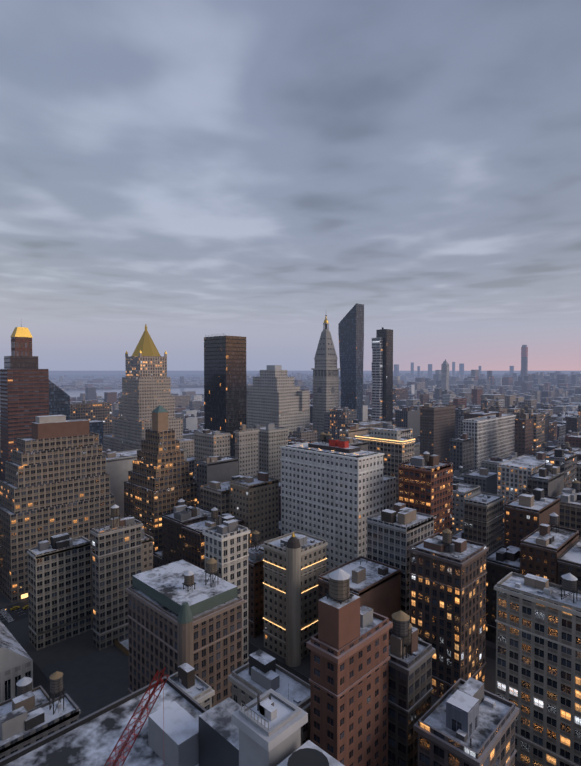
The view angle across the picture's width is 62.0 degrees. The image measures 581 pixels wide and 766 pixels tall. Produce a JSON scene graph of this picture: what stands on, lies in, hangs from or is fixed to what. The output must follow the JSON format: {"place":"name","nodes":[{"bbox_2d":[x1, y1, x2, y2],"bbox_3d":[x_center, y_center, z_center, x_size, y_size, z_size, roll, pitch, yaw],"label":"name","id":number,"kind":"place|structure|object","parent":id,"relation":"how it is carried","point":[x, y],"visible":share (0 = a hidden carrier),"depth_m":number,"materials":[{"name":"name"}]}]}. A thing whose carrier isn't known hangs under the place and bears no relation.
{"place":"outdoors","nodes":[
{"label":"outdoors","id":0,"kind":"place"},
{"bbox_2d":[63,388,203,398],"bbox_3d":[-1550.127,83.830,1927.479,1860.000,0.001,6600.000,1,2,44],"label":"river water","id":1,"kind":"structure","parent":0,"point":[99,392],"depth_m":3088.29,"materials":[{"name":"grey liquid"}]},
{"bbox_2d":[104,667,168,765],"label":"crane boom","id":2,"kind":"object","parent":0,"point":[143,709],"visible":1,"depth_m":40.18,"materials":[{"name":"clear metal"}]},
{"bbox_2d":[0,374,503,719],"bbox_3d":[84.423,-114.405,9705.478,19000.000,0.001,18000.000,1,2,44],"label":"ground","id":3,"kind":"structure","parent":0,"point":[40,678],"depth_m":230.74,"materials":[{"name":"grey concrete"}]},
{"bbox_2d":[0,609,24,621],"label":"road markings","id":4,"kind":"object","parent":3,"relation":"on","point":[7,615],"visible":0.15,"depth_m":262.77,"materials":[{"name":"white paint"}]},
{"bbox_2d":[5,586,28,610],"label":"cars","id":5,"kind":"object","parent":3,"relation":"on","point":[18,607],"visible":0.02,"depth_m":269.30,"materials":[{"name":"black metal"}]},
{"bbox_2d":[0,325,48,479],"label":"skyscraper","id":6,"kind":"structure","parent":3,"relation":"on","point":[24,390],"depth_m":432.42,"materials":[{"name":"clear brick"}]},
{"bbox_2d":[0,415,114,602],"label":"stepped high-rise building","id":7,"kind":"structure","parent":3,"relation":"on","point":[56,481],"depth_m":296.58,"materials":[{"name":"brown brick"}]},
{"bbox_2d":[0,620,128,702],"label":"building","id":8,"kind":"structure","parent":3,"relation":"on","point":[16,663],"depth_m":191.59,"materials":[{"name":"grey concrete"}]},
{"bbox_2d":[49,380,102,450],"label":"glass building","id":9,"kind":"structure","parent":3,"relation":"on","point":[59,401],"depth_m":505.12,"materials":[{"name":"blue glass"}]},
{"bbox_2d":[90,504,142,650],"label":"grey office building","id":10,"kind":"structure","parent":3,"relation":"on","point":[116,552],"depth_m":233.96,"materials":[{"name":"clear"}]},
{"bbox_2d":[103,324,193,456],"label":"skyscraper","id":11,"kind":"structure","parent":3,"relation":"on","point":[146,386],"depth_m":565.98,"materials":[{"name":"beige stone"}]},
{"bbox_2d":[124,405,196,550],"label":"art deco building","id":12,"kind":"structure","parent":3,"relation":"on","point":[158,483],"depth_m":329.12,"materials":[{"name":"brown brick"}]},
{"bbox_2d":[0,676,343,765],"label":"rooftop","id":13,"kind":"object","parent":3,"relation":"on","point":[263,729],"visible":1,"depth_m":76.14,"materials":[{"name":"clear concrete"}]},
{"bbox_2d":[126,558,244,706],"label":"office building","id":14,"kind":"structure","parent":3,"relation":"on","point":[181,612],"depth_m":175.03,"materials":[{"name":"beige stone"}]},
{"bbox_2d":[168,663,214,709],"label":"rooftop building","id":15,"kind":"structure","parent":3,"relation":"on","point":[187,680],"depth_m":152.34,"materials":[{"name":"grey concrete"}]},
{"bbox_2d":[193,429,230,482],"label":"building","id":16,"kind":"structure","parent":3,"relation":"on","point":[207,442],"depth_m":416.36,"materials":[{"name":"grey concrete"}]},
{"bbox_2d":[204,333,246,456],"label":"skyscraper","id":17,"kind":"structure","parent":3,"relation":"on","point":[224,383],"depth_m":480.22,"materials":[{"name":"black glass"}]},
{"bbox_2d":[202,515,250,664],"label":"high-rise building","id":18,"kind":"structure","parent":3,"relation":"on","point":[226,544],"depth_m":205.73,"materials":[{"name":"white concrete"}]},
{"bbox_2d":[234,425,259,476],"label":"high-rise building","id":19,"kind":"structure","parent":3,"relation":"on","point":[246,447],"depth_m":423.61,"materials":[{"name":"grey concrete"}]},
{"bbox_2d":[0,536,525,765],"bbox_3d":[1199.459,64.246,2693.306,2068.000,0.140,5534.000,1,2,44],"label":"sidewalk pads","id":20,"kind":"object","parent":3,"relation":"on","point":[95,679],"depth_m":217.99,"materials":[{"name":"grey concrete"}]},
{"bbox_2d":[228,649,309,745],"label":"low-rise building","id":21,"kind":"structure","parent":3,"relation":"on","point":[260,672],"depth_m":124.70,"materials":[{"name":"grey concrete"}]},
{"bbox_2d":[250,423,288,480],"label":"high-rise building","id":22,"kind":"structure","parent":3,"relation":"on","point":[272,438],"depth_m":445.92,"materials":[{"name":"grey concrete"}]},
{"bbox_2d":[246,365,309,435],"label":"stepped office building","id":23,"kind":"structure","parent":3,"relation":"on","point":[276,396],"depth_m":619.45,"materials":[{"name":"grey stone"}]},
{"bbox_2d":[279,481,280,519],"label":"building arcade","id":24,"kind":"object","parent":3,"relation":"on","point":[279,500],"depth_m":393.40,"materials":[{"name":"glass"}]},
{"bbox_2d":[0,370,580,759],"bbox_3d":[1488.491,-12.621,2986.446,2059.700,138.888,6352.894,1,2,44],"label":"city buildings","id":25,"kind":"structure","parent":3,"relation":"on","point":[534,479],"depth_m":279.84,"materials":[{"name":"grey concrete"}]},
{"bbox_2d":[262,531,327,666],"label":"building","id":26,"kind":"structure","parent":3,"relation":"on","point":[295,564],"depth_m":224.76,"materials":[{"name":"beige stone"}]},
{"bbox_2d":[311,315,339,441],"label":"clock tower","id":27,"kind":"structure","parent":3,"relation":"on","point":[325,380],"depth_m":649.36,"materials":[{"name":"grey stone"}]},
{"bbox_2d":[280,432,395,571],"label":"building","id":28,"kind":"structure","parent":3,"relation":"on","point":[336,498],"depth_m":279.25,"materials":[{"name":"white concrete"}]},
{"bbox_2d":[306,568,392,765],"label":"brick tower building","id":29,"kind":"structure","parent":3,"relation":"on","point":[347,645],"depth_m":111.37,"materials":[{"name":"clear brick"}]},
{"bbox_2d":[338,303,363,421],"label":"skyscraper","id":30,"kind":"structure","parent":3,"relation":"on","point":[351,337],"depth_m":738.07,"materials":[{"name":"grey glass"}]},
{"bbox_2d":[371,327,392,424],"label":"skyscraper","id":31,"kind":"structure","parent":3,"relation":"on","point":[382,378],"depth_m":645.61,"materials":[{"name":"black glass"}]},
{"bbox_2d":[355,428,414,502],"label":"building","id":32,"kind":"structure","parent":3,"relation":"on","point":[394,447],"depth_m":369.64,"materials":[{"name":"beige stone"}]},
{"bbox_2d":[388,610,435,765],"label":"apartment building","id":33,"kind":"structure","parent":3,"relation":"on","point":[410,688],"depth_m":122.06,"materials":[{"name":"grey brick"}]},
{"bbox_2d":[246,345,579,393],"bbox_3d":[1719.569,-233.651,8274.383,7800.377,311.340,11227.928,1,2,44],"label":"city skyline","id":34,"kind":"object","parent":3,"relation":"on","point":[444,378],"visible":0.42,"depth_m":3327.21,"materials":[{"name":"grey glass"}]},
{"bbox_2d":[419,403,455,461],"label":"brown apartment building","id":35,"kind":"structure","parent":3,"relation":"on","point":[437,428],"depth_m":493.58,"materials":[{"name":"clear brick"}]},
{"bbox_2d":[408,528,488,698],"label":"brown building","id":36,"kind":"structure","parent":3,"relation":"on","point":[448,573],"depth_m":196.87,"materials":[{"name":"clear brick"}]},
{"bbox_2d":[414,677,518,765],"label":"building","id":37,"kind":"structure","parent":3,"relation":"on","point":[470,721],"depth_m":112.09,"materials":[{"name":"grey concrete"}]},
{"bbox_2d":[463,492,504,555],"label":"building","id":38,"kind":"structure","parent":3,"relation":"on","point":[483,517],"depth_m":305.41,"materials":[{"name":"grey concrete"}]},
{"bbox_2d":[462,412,515,469],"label":"apartment building","id":39,"kind":"structure","parent":3,"relation":"on","point":[493,435],"depth_m":511.36,"materials":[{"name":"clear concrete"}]},
{"bbox_2d":[494,572,580,765],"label":"building","id":40,"kind":"structure","parent":3,"relation":"on","point":[538,650],"depth_m":159.26,"materials":[{"name":"grey concrete"}]},
{"bbox_2d":[49,372,502,389],"bbox_3d":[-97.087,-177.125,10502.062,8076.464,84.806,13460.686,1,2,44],"label":"shore","id":41,"kind":"structure","parent":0,"point":[64,382],"depth_m":4980.80,"materials":[{"name":"grey"}]},
{"bbox_2d":[0,0,580,374],"label":"sky","id":42,"kind":"structure","parent":0,"point":[259,171],"materials":[{"name":"grey"}]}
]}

